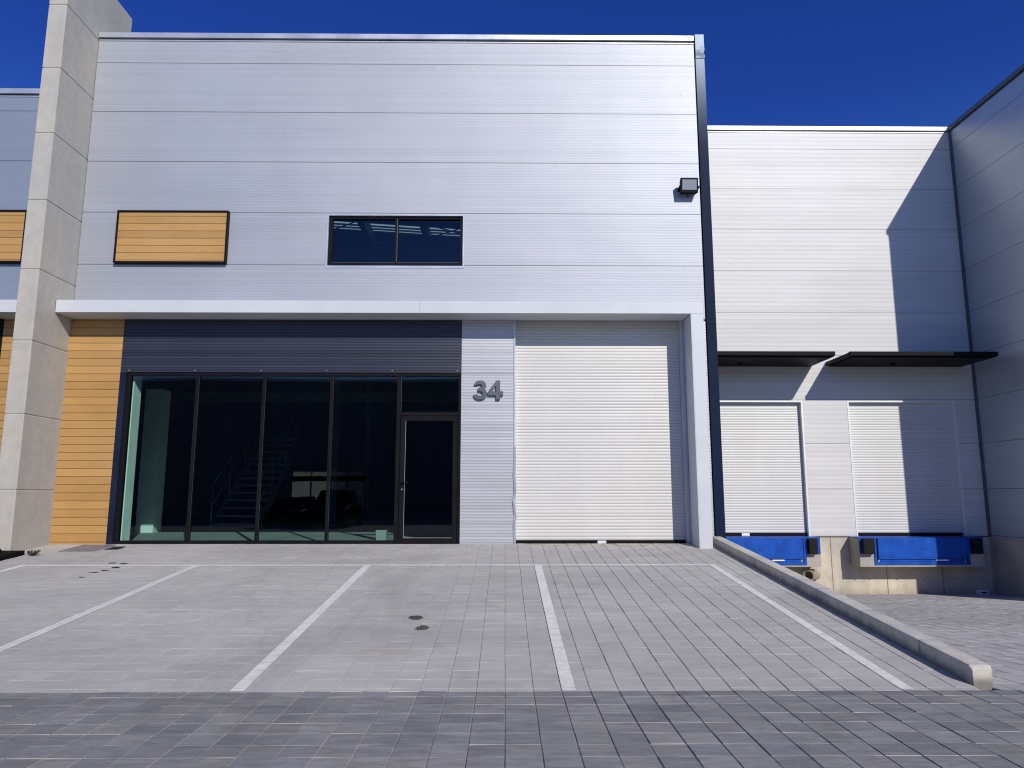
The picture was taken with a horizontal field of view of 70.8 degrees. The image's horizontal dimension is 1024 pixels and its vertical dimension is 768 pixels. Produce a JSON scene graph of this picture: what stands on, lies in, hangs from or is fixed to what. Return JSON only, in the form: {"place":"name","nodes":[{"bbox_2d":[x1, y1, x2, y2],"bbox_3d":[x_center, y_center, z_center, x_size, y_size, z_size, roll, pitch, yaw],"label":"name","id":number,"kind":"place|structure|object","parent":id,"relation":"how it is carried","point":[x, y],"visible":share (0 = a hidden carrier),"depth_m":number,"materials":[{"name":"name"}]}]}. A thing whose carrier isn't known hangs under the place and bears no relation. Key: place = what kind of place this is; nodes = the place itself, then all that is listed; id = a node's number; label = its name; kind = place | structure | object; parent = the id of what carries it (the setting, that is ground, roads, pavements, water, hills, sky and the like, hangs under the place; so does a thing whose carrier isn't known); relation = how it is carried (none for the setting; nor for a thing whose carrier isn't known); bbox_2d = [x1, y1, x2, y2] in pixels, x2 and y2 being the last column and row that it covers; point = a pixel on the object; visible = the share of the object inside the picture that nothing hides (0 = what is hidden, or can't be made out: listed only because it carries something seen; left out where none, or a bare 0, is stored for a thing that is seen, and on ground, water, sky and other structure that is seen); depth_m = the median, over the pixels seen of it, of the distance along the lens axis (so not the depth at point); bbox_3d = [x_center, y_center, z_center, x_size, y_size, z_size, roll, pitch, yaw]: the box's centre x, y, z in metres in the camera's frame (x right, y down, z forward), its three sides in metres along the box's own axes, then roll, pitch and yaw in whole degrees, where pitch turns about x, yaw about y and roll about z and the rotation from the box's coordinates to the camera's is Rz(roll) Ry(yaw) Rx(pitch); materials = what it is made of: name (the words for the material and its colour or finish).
{"place":"outdoors","nodes":[
{"label":"outdoors","id":0,"kind":"place"},
{"bbox_2d":[207,407,302,531],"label":"staircase","id":1,"kind":"structure","parent":0,"point":[215,523],"depth_m":18.28,"materials":[{"name":"metal"}]},
{"bbox_2d":[376,530,387,539],"bbox_3d":[-2.314,2.705,12.774,0.195,0.223,0.130,0,-9,-1],"label":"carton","id":2,"kind":"object","parent":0,"point":[381,534],"visible":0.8,"depth_m":12.72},
{"bbox_2d":[0,543,979,692],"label":"pavement","id":3,"kind":"structure","parent":0,"point":[647,628],"depth_m":7.20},
{"bbox_2d":[0,566,22,572],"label":"parking line","id":4,"kind":"object","parent":3,"relation":"on","point":[15,567],"visible":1,"depth_m":10.13,"materials":[{"name":"paint"}]},
{"bbox_2d":[0,548,24,560],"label":"planting bed","id":5,"kind":"object","parent":3,"relation":"on","point":[6,554],"visible":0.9,"depth_m":11.09,"materials":[{"name":"black soil"}]},
{"bbox_2d":[26,549,40,555],"bbox_3d":[-7.434,2.618,11.168,0.198,0.104,0.114,0,-9,-1],"label":"weed","id":6,"kind":"object","parent":3,"relation":"on","point":[32,553],"visible":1,"depth_m":11.17,"materials":[{"name":"green plant"}]},
{"bbox_2d":[0,0,131,549],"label":"fin wall","id":7,"kind":"structure","parent":3,"relation":"on","point":[36,378],"depth_m":12.40,"materials":[{"name":"concrete"}]},
{"bbox_2d":[58,545,114,551],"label":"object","id":8,"kind":"object","parent":3,"relation":"on","point":[86,548],"visible":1,"depth_m":11.86,"materials":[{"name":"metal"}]},
{"bbox_2d":[0,566,196,651],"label":"parking line","id":9,"kind":"object","parent":3,"relation":"on","point":[37,633],"visible":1,"depth_m":7.65,"materials":[{"name":"paint"}]},
{"bbox_2d":[104,546,125,549],"bbox_3d":[-6.578,2.724,11.930,0.200,0.044,0.300,0,-9,-1],"label":"drain grate","id":10,"kind":"object","parent":3,"relation":"on","point":[115,547],"visible":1,"depth_m":11.94,"materials":[{"name":"metal"}]},
{"bbox_2d":[230,566,369,690],"bbox_3d":[-2.061,2.444,7.845,0.105,0.435,5.046,0,-9,-1],"label":"parking line","id":11,"kind":"object","parent":3,"relation":"on","point":[256,672],"visible":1,"depth_m":6.69,"materials":[{"name":"paint"}]},
{"bbox_2d":[19,564,714,565],"bbox_3d":[-2.068,2.620,10.422,10.050,0.009,0.100,0,-9,-1],"label":"parking line","id":12,"kind":"object","parent":3,"relation":"on","point":[378,565],"visible":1,"depth_m":10.39,"materials":[{"name":"paint"}]},
{"bbox_2d":[49,32,725,548],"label":"warehouse","id":13,"kind":"structure","parent":3,"relation":"on","point":[373,256],"depth_m":13.34,"materials":[{"name":"silver metal"}]},
{"bbox_2d":[328,216,462,265],"bbox_3d":[-2.147,-2.632,13.320,2.477,0.963,0.086,0,-9,-1],"label":"window","id":14,"kind":"structure","parent":13,"relation":"in","point":[386,218],"depth_m":13.30,"materials":[{"name":"black metal"}]},
{"bbox_2d":[398,416,457,543],"bbox_3d":[-1.464,1.671,12.594,1.007,2.230,0.121,0,-9,-1],"label":"door","id":15,"kind":"structure","parent":13,"relation":"in","point":[401,540],"depth_m":12.58,"materials":[{"name":"black metal"}]},
{"bbox_2d":[474,380,502,399],"bbox_3d":[-0.420,0.108,12.824,0.526,0.345,0.048,0,-9,-1],"label":"house number","id":16,"kind":"object","parent":13,"relation":"attached to","point":[497,393],"visible":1,"depth_m":12.80,"materials":[{"name":"grey metal"}]},
{"bbox_2d":[677,178,699,197],"bbox_3d":[3.278,-3.641,13.361,0.370,0.294,0.223,0,-9,-1],"label":"floodlight","id":17,"kind":"object","parent":13,"relation":"attached to","point":[688,186],"visible":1,"depth_m":13.27,"materials":[{"name":"black metal"}]},
{"bbox_2d":[535,566,575,690],"bbox_3d":[0.399,2.448,7.869,0.105,0.435,5.046,0,-9,-1],"label":"parking line","id":18,"kind":"object","parent":3,"relation":"on","point":[564,673],"visible":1,"depth_m":6.70,"materials":[{"name":"paint"}]},
{"bbox_2d":[710,565,912,688],"bbox_3d":[2.931,2.452,7.903,0.100,0.433,5.026,0,-9,-1],"label":"parking line","id":19,"kind":"object","parent":3,"relation":"on","point":[895,681],"visible":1,"depth_m":6.77,"materials":[{"name":"paint"}]},
{"bbox_2d":[713,536,993,690],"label":"kerb","id":20,"kind":"structure","parent":3,"relation":"on","point":[971,670],"depth_m":6.88,"materials":[{"name":"concrete"}]},
{"bbox_2d":[0,690,1023,767],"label":"road","id":21,"kind":"structure","parent":0,"point":[748,729],"depth_m":4.46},
{"bbox_2d":[0,0,1023,126],"label":"sky","id":22,"kind":"structure","parent":0,"point":[884,63],"materials":[{"name":"blue"}]},
{"bbox_2d":[842,594,1023,689],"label":"loading ramp","id":23,"kind":"structure","parent":0,"point":[987,629],"depth_m":10.08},
{"bbox_2d":[707,126,998,593],"bbox_3d":[6.975,1.067,27.648,6.820,11.050,25.170,0,-9,-1],"label":"loading dock","id":24,"kind":"object","parent":23,"relation":"on","point":[851,461],"visible":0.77,"depth_m":16.30,"materials":[{"name":"metal"}]},
{"bbox_2d":[975,590,989,593],"bbox_3d":[10.136,4.492,15.508,0.240,0.105,0.128,0,-9,-1],"label":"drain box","id":25,"kind":"object","parent":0,"point":[982,592],"visible":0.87,"depth_m":15.46,"materials":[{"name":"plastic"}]},
{"label":"ground","id":26,"kind":"structure","parent":0,"visible":0},
{"bbox_2d":[0,88,39,451],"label":"warehouse","id":27,"kind":"structure","parent":26,"relation":"on","point":[18,112],"depth_m":13.32,"materials":[{"name":"silver metal"}]},
{"bbox_2d":[947,63,1023,596],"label":"warehouse","id":28,"kind":"structure","parent":26,"relation":"on","point":[986,138],"depth_m":15.49,"materials":[{"name":"metal"}]}
]}

